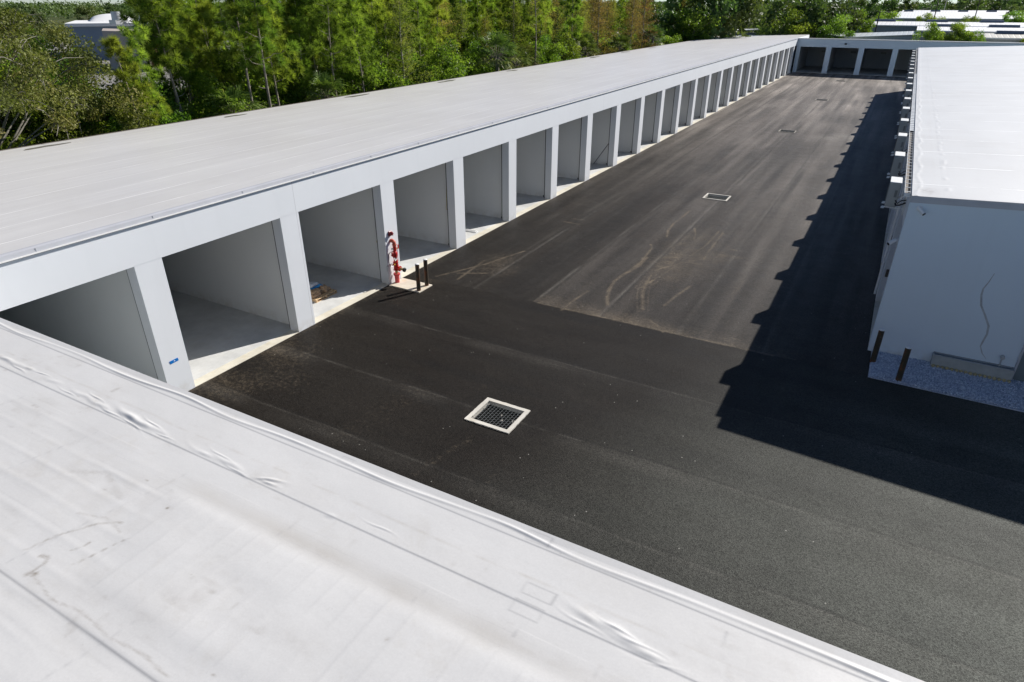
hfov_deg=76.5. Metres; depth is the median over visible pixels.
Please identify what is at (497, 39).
palm tree
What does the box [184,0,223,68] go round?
pine tree
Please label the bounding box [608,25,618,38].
leafy tree
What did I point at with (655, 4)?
distant tree
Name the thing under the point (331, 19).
pine tree
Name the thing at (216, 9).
pine tree
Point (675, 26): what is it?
leafy tree
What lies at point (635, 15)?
cypress tree
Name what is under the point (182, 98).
leafy tree
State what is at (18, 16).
pine tree
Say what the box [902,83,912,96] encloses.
air conditioner
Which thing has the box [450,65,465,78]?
leafy tree
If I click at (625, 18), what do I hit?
pine tree
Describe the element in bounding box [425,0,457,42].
pine tree
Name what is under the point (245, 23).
pine tree
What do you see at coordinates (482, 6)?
pine tree
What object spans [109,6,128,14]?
distant tree
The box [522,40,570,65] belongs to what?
leafy tree
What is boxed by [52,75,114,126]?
leafy tree
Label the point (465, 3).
pine tree
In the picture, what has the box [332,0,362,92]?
pine tree
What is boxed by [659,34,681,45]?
leafy tree
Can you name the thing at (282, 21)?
pine tree
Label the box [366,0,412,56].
pine tree
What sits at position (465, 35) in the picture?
leafy tree
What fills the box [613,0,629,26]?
pine tree
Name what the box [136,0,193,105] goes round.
pine tree
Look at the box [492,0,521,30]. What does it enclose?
pine tree
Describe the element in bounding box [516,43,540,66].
palm tree
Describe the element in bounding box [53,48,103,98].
leafy tree
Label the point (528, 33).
leafy tree
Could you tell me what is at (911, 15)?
warehouse
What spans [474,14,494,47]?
cypress tree
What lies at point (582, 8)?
cypress tree
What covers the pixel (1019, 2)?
distant tree
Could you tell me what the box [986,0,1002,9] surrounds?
distant tree
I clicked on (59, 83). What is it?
leafy tree
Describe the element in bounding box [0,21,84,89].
leafy tree
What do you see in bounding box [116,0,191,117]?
pine tree
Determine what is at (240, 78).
leafy tree
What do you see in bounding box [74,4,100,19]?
tree
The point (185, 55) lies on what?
pine tree
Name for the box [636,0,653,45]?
cypress tree
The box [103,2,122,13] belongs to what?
distant tree
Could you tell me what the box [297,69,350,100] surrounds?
palm tree
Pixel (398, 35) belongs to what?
pine tree
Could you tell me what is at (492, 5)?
pine tree
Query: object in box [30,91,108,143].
leafy tree
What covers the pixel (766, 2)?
distant tree
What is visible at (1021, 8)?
distant tree
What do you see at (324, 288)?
sack
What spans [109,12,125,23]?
roof vent
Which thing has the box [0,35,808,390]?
storage building
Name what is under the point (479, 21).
leafy tree
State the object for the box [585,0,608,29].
cypress tree
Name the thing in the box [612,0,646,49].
cypress tree
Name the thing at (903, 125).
air conditioner
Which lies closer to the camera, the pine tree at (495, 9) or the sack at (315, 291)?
the sack at (315, 291)
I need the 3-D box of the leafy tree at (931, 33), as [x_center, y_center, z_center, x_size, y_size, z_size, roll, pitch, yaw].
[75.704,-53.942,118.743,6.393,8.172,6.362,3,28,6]
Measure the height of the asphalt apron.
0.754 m
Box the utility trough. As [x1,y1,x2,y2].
[930,351,1014,383]
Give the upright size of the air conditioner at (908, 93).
1.102 m
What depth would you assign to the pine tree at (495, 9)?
88.26 m
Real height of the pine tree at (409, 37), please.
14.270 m
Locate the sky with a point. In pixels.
(28, 1)
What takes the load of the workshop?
on the car park
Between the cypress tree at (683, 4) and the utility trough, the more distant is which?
the cypress tree at (683, 4)
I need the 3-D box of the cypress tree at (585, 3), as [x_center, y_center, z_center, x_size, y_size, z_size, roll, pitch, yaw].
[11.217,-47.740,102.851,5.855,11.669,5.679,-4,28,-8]
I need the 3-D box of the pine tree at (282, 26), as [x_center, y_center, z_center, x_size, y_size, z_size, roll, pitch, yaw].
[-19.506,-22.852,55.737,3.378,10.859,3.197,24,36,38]
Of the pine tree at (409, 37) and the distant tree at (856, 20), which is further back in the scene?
the distant tree at (856, 20)
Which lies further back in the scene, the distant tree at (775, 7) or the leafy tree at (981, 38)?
the distant tree at (775, 7)
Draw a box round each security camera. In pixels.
[887,238,898,244]
[917,205,925,215]
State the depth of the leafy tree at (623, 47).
95.06 m
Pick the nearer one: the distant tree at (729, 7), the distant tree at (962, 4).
the distant tree at (729, 7)
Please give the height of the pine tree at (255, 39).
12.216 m
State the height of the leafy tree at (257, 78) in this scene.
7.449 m
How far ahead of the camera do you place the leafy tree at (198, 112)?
40.78 m
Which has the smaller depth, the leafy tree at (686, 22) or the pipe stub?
the pipe stub
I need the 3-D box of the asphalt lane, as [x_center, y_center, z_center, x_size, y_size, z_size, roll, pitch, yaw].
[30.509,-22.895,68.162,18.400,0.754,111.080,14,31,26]
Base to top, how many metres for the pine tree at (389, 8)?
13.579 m
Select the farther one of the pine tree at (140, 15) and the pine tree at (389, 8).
the pine tree at (389, 8)
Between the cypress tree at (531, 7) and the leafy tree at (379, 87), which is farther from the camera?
the cypress tree at (531, 7)
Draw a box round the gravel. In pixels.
[869,351,1023,409]
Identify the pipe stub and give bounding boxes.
[998,355,1004,366]
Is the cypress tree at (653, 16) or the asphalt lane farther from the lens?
the cypress tree at (653, 16)
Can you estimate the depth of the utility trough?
20.98 m
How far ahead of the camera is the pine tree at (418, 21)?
57.75 m
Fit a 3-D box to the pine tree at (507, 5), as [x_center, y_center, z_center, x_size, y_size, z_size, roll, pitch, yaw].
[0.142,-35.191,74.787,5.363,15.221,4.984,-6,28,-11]
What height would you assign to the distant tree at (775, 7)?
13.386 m
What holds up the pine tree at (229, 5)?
on the ground
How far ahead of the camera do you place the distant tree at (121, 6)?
409.15 m
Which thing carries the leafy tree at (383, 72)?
on the ground
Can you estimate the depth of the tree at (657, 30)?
104.64 m
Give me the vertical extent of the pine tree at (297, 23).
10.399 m
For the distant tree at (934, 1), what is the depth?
290.05 m
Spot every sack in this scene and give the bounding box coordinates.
[309,281,318,287]
[310,288,322,294]
[311,292,322,297]
[319,284,330,292]
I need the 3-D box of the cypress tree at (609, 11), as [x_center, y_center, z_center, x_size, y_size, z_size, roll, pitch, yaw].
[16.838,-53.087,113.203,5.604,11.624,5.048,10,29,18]
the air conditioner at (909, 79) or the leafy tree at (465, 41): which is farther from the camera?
the leafy tree at (465, 41)
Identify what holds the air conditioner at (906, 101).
attached to the storage building at (950, 280)
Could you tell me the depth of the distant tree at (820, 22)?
130.07 m
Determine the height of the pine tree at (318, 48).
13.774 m
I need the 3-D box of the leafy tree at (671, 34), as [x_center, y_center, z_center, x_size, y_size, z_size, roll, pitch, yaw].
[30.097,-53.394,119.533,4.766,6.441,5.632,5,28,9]
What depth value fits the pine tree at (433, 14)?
62.33 m
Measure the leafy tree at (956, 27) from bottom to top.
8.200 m
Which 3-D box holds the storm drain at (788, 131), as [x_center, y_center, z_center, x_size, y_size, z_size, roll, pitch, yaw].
[26.082,-19.823,61.559,1.493,0.147,1.334,14,31,26]
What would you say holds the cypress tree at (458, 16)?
on the ground
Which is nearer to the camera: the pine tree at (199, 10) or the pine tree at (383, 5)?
the pine tree at (199, 10)
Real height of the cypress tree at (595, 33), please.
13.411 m
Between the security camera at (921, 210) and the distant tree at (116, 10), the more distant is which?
the distant tree at (116, 10)
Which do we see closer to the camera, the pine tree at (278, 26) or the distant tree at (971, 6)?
the pine tree at (278, 26)
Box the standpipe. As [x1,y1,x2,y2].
[387,239,405,282]
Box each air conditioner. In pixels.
[881,176,906,214]
[886,151,905,182]
[891,133,907,160]
[894,118,908,138]
[897,107,909,124]
[899,97,910,115]
[901,89,911,104]
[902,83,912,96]
[904,77,912,89]
[905,72,913,83]
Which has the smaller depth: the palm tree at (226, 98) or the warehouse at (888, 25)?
the palm tree at (226, 98)
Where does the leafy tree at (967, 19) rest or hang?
on the ground
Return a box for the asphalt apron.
[188,274,1023,681]
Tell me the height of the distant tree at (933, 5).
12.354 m
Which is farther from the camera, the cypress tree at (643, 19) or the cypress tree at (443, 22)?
the cypress tree at (643, 19)
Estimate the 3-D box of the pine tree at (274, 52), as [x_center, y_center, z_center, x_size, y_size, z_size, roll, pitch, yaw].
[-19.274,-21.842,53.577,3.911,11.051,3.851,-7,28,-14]
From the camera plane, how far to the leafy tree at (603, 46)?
93.24 m
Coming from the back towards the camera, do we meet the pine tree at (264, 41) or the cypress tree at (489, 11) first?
the cypress tree at (489, 11)
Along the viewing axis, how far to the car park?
109.53 m
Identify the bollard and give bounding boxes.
[415,263,420,290]
[423,259,428,285]
[870,329,884,361]
[895,346,911,380]
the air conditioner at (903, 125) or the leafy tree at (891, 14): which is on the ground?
the leafy tree at (891, 14)
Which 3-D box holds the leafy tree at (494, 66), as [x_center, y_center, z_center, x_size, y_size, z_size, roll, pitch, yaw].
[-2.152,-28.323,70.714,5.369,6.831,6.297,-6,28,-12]
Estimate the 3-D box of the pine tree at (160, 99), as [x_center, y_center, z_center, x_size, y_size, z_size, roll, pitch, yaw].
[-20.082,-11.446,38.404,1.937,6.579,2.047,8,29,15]
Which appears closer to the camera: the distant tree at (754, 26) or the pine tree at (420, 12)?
the pine tree at (420, 12)
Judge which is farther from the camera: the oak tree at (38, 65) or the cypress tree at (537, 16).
the cypress tree at (537, 16)
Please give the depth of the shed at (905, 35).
131.32 m
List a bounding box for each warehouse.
[852,19,1023,32]
[894,10,1020,22]
[903,10,1007,11]
[917,24,1023,40]
[973,30,1023,42]
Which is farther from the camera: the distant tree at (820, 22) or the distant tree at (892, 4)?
the distant tree at (892, 4)
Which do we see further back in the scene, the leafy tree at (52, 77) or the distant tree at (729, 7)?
the distant tree at (729, 7)
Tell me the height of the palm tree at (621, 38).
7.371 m
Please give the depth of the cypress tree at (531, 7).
81.07 m
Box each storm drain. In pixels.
[464,397,530,433]
[703,193,730,200]
[778,129,795,132]
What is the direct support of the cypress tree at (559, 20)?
on the ground
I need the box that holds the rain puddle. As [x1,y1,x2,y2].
[25,142,69,149]
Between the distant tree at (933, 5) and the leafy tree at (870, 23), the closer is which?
the leafy tree at (870, 23)
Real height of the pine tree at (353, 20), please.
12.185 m
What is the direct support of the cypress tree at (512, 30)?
on the ground
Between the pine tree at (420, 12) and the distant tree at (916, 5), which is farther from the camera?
the distant tree at (916, 5)
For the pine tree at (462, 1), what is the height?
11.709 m
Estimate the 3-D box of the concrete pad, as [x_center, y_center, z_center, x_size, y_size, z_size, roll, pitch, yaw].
[-4.326,-2.336,27.747,1.600,0.145,0.940,14,31,26]
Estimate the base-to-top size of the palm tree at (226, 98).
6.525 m
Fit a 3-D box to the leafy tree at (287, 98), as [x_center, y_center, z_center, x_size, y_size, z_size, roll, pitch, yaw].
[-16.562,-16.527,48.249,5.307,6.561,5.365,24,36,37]
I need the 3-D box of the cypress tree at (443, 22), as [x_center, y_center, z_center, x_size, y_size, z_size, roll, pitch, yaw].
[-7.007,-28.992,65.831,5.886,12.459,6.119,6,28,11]
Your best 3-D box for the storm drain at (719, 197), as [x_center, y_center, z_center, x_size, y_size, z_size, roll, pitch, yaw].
[12.778,-8.928,40.549,1.490,0.147,1.333,14,31,26]
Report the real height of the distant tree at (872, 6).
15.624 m
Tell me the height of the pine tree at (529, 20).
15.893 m
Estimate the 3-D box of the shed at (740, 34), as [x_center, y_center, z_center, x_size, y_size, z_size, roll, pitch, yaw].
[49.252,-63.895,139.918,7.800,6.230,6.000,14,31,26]
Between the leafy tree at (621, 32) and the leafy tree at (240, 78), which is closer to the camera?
the leafy tree at (240, 78)
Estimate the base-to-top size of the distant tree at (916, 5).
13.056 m
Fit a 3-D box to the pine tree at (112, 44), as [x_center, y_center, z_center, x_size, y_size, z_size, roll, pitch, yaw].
[-20.244,-11.617,35.530,2.807,9.536,2.967,-2,28,-5]
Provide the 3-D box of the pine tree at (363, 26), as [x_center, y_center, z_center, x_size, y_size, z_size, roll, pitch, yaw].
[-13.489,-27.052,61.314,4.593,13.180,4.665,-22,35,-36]
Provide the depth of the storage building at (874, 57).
114.20 m
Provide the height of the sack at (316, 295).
0.138 m
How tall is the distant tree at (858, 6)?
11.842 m
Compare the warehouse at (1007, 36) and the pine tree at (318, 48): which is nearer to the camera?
the pine tree at (318, 48)
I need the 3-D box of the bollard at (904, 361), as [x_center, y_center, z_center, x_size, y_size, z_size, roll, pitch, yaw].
[12.314,0.741,20.442,0.184,1.246,0.184,14,31,26]
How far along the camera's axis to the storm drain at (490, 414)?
19.12 m
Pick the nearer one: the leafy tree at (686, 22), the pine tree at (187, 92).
the pine tree at (187, 92)
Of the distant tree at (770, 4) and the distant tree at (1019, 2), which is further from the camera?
the distant tree at (1019, 2)
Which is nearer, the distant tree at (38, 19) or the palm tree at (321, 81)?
the palm tree at (321, 81)
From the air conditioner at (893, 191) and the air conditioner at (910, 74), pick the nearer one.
the air conditioner at (893, 191)
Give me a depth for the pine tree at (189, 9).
44.11 m
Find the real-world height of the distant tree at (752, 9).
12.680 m
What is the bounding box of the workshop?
[64,14,180,70]
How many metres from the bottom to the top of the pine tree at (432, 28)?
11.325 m
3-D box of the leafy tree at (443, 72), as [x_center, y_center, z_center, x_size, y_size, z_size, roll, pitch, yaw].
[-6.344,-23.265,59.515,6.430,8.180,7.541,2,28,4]
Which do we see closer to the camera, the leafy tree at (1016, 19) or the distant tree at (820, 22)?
the distant tree at (820, 22)
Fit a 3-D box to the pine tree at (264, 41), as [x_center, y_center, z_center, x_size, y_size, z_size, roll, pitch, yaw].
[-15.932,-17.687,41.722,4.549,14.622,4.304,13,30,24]
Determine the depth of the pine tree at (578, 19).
82.72 m
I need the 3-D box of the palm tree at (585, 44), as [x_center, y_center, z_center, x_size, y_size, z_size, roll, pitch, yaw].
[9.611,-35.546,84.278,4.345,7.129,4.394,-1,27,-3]
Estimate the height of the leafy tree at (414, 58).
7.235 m
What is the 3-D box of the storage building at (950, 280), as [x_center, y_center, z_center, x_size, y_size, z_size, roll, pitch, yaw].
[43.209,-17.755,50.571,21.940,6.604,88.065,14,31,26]
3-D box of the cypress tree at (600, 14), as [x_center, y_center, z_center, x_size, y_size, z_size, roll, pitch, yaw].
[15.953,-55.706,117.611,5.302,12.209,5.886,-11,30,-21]
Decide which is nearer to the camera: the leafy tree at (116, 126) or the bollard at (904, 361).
the bollard at (904, 361)
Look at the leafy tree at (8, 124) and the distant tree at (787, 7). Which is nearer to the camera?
the leafy tree at (8, 124)
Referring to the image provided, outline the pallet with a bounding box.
[311,289,336,302]
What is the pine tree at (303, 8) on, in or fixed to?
on the ground
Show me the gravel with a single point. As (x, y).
(877, 369)
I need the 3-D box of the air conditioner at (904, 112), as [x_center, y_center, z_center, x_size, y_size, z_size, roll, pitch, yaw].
[23.157,-13.132,38.224,0.717,1.102,1.065,14,31,26]
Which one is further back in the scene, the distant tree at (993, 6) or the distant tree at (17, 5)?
the distant tree at (17, 5)
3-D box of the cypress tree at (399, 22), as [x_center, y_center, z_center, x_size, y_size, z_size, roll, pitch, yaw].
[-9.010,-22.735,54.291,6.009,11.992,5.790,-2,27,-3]
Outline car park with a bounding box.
[45,42,239,96]
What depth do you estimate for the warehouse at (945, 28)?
136.55 m
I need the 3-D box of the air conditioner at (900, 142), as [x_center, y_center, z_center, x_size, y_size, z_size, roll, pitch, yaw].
[18.254,-9.088,30.425,0.717,1.102,1.065,14,31,26]
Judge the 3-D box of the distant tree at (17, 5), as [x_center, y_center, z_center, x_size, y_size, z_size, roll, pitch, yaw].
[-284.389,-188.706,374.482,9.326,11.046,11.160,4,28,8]
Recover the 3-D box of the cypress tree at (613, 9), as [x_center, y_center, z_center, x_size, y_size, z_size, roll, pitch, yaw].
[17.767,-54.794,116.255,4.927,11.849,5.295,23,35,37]
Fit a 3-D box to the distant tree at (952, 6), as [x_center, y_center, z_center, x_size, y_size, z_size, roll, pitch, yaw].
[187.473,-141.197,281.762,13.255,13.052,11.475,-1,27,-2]
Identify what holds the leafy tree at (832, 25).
on the ground
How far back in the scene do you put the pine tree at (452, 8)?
81.15 m
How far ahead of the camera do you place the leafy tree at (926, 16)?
182.52 m
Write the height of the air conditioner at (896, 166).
1.102 m
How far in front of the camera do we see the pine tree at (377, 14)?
52.81 m
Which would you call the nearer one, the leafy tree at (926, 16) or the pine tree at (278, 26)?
the pine tree at (278, 26)
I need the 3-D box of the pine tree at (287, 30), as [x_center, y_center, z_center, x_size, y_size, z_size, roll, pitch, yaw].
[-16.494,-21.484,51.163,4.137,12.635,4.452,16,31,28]
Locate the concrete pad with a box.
[389,278,431,292]
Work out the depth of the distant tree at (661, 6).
196.32 m
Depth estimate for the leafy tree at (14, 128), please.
36.17 m
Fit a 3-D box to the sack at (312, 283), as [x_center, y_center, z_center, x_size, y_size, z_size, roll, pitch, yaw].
[-8.200,-2.327,26.588,0.360,0.141,0.500,11,30,21]
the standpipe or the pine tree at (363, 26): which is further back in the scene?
the pine tree at (363, 26)
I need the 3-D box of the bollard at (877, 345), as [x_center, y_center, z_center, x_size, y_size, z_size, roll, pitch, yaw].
[12.110,0.171,21.538,0.184,1.246,0.184,14,31,26]
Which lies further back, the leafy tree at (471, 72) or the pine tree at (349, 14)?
the leafy tree at (471, 72)
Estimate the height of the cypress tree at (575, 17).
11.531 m
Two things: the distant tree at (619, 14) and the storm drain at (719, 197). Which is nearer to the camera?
the storm drain at (719, 197)
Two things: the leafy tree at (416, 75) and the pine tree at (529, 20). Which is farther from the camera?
the pine tree at (529, 20)
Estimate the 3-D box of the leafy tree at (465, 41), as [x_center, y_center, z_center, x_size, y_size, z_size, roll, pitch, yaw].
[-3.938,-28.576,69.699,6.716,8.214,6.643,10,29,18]
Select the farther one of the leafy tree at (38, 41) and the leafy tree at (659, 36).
the leafy tree at (659, 36)
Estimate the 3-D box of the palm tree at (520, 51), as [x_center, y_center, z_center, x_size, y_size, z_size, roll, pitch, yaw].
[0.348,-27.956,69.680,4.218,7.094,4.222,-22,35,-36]
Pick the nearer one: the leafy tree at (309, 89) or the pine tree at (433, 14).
the leafy tree at (309, 89)
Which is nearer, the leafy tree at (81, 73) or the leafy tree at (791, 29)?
the leafy tree at (81, 73)
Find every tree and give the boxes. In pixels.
[0,0,158,148]
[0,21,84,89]
[0,29,54,126]
[0,50,67,138]
[0,66,92,148]
[0,114,33,149]
[1,6,33,41]
[5,100,34,143]
[10,3,29,17]
[14,6,49,29]
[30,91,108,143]
[38,67,63,100]
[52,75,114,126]
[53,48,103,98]
[70,93,119,135]
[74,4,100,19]
[92,33,161,129]
[100,78,192,132]
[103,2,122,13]
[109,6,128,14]
[115,19,168,124]
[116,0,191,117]
[118,4,130,12]
[123,0,153,82]
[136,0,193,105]
[137,0,200,114]
[143,0,222,106]
[149,91,179,124]
[151,49,206,117]
[157,3,202,112]
[170,70,257,119]
[181,0,222,49]
[181,0,234,86]
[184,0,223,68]
[185,1,236,93]
[193,47,289,116]
[198,0,274,107]
[203,83,264,117]
[206,0,242,56]
[218,0,301,106]
[228,56,290,105]
[233,0,283,77]
[233,1,273,54]
[243,0,305,105]
[253,8,298,77]
[260,72,313,106]
[264,2,303,58]
[275,0,319,81]
[275,9,296,74]
[280,2,323,77]
[281,0,330,98]
[281,74,320,99]
[286,12,316,100]
[297,1,342,98]
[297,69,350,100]
[304,0,359,96]
[308,29,369,96]
[314,0,353,93]
[322,29,414,96]
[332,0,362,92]
[334,0,388,91]
[354,1,384,90]
[356,0,405,87]
[356,63,392,93]
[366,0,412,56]
[373,1,408,53]
[376,0,436,89]
[389,11,417,57]
[390,49,437,81]
[394,0,433,49]
[395,58,428,84]
[397,0,440,80]
[405,2,432,52]
[407,38,475,82]
[414,0,460,59]
[421,4,439,61]
[424,0,462,57]
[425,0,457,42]
[436,53,482,75]
[446,0,463,32]
[446,0,480,35]
[447,2,471,65]
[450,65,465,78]
[451,0,474,33]
[451,30,494,65]
[457,0,493,41]
[457,33,503,72]
[461,40,494,75]
[469,15,509,42]
[473,0,502,31]
[473,30,520,71]
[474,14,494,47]
[479,49,511,71]
[483,7,495,24]
[487,0,506,30]
[489,0,527,40]
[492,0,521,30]
[493,30,534,64]
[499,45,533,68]
[500,8,531,68]
[503,27,554,54]
[514,0,555,64]
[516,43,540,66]
[519,1,538,47]
[520,0,556,44]
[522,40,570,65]
[527,2,562,43]
[529,33,562,63]
[543,10,560,41]
[544,0,564,32]
[545,31,586,60]
[550,9,565,60]
[553,0,584,51]
[556,0,578,32]
[566,2,587,56]
[569,2,591,33]
[570,32,597,56]
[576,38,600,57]
[577,0,593,51]
[582,0,595,29]
[582,0,619,56]
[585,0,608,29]
[587,37,617,56]
[590,2,605,30]
[599,0,616,37]
[600,3,628,29]
[601,0,621,33]
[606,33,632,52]
[608,24,636,49]
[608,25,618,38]
[609,41,633,51]
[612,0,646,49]
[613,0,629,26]
[620,0,634,28]
[623,1,645,34]
[625,0,661,17]
[631,0,658,48]
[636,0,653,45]
[640,24,658,45]
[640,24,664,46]
[644,0,659,34]
[649,9,678,33]
[651,2,665,17]
[654,34,669,45]
[656,0,747,38]
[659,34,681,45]
[666,32,683,42]
[668,7,720,42]
[669,0,686,28]
[672,24,691,37]
[683,0,768,37]
[722,0,766,23]
[737,12,768,34]
[754,0,827,37]
[760,1,773,26]
[763,0,807,34]
[764,0,776,4]
[772,8,819,34]
[782,0,851,37]
[811,1,866,33]
[816,14,855,38]
[839,0,868,9]
[842,8,875,33]
[846,2,862,12]
[859,0,876,18]
[863,0,900,20]
[873,9,902,20]
[881,0,916,18]
[902,0,927,10]
[911,21,945,40]
[914,0,945,9]
[916,13,945,21]
[922,0,954,9]
[929,0,957,9]
[938,22,979,40]
[955,0,988,9]
[956,1,989,9]
[956,30,986,41]
[960,16,980,21]
[975,0,1013,10]
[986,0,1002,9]
[997,0,1023,10]
[1002,10,1023,22]
[1005,4,1023,15]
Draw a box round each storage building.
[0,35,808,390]
[0,318,924,681]
[793,38,1023,76]
[868,46,1023,381]
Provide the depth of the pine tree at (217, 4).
60.50 m
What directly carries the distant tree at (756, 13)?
on the ground
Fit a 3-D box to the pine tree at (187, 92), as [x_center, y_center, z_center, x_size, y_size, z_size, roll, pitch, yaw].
[-22.872,-17.786,45.613,3.482,11.193,3.295,4,28,7]
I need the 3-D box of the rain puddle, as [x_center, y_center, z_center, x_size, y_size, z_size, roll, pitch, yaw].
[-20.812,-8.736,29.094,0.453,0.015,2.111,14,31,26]
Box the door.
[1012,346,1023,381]
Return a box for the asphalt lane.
[410,72,906,376]
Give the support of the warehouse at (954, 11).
on the ground
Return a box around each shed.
[735,29,758,35]
[825,31,922,39]
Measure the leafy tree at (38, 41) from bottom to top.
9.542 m
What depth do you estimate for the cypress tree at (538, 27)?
79.11 m
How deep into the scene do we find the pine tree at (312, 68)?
53.72 m
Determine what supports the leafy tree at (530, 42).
on the ground
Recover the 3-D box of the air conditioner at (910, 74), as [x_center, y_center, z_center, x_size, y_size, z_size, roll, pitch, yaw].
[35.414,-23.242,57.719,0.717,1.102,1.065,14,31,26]
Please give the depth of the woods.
575.85 m
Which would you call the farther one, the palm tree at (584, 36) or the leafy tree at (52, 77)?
the palm tree at (584, 36)
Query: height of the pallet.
0.125 m
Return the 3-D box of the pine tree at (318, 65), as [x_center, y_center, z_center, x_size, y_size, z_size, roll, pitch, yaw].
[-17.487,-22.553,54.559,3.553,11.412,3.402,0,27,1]
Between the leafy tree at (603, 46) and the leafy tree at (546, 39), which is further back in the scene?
the leafy tree at (603, 46)
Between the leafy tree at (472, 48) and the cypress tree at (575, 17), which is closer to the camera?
the leafy tree at (472, 48)
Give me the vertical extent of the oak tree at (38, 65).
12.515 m
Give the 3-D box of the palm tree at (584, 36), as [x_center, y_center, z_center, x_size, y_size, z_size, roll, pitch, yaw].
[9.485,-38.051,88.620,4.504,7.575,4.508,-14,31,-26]
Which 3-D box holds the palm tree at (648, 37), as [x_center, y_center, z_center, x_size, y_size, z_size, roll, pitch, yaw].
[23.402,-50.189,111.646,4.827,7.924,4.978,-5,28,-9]
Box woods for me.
[0,0,1020,18]
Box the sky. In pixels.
[1,0,995,5]
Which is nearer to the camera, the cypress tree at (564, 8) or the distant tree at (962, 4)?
the cypress tree at (564, 8)
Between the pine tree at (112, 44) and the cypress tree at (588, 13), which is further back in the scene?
the cypress tree at (588, 13)
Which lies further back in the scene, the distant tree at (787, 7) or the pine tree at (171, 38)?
the distant tree at (787, 7)
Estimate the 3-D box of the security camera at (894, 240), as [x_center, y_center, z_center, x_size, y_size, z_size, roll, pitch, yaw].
[12.465,-3.246,21.259,0.352,0.236,0.189,3,28,6]
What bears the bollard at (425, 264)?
on the concrete pad
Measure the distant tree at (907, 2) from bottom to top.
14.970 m
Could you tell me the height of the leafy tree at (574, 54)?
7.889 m
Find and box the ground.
[22,6,887,113]
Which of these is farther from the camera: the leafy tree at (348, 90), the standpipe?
the leafy tree at (348, 90)
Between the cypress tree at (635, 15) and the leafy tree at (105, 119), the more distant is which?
the cypress tree at (635, 15)
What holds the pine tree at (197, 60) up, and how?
on the ground
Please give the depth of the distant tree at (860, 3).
306.44 m
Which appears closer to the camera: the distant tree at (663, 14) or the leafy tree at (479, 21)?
the leafy tree at (479, 21)
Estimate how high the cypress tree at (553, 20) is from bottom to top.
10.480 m
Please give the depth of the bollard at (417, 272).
26.82 m
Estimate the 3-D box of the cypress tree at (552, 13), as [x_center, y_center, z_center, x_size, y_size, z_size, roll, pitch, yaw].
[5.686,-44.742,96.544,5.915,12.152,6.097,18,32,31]
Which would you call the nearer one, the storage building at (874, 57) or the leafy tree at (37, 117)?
the leafy tree at (37, 117)

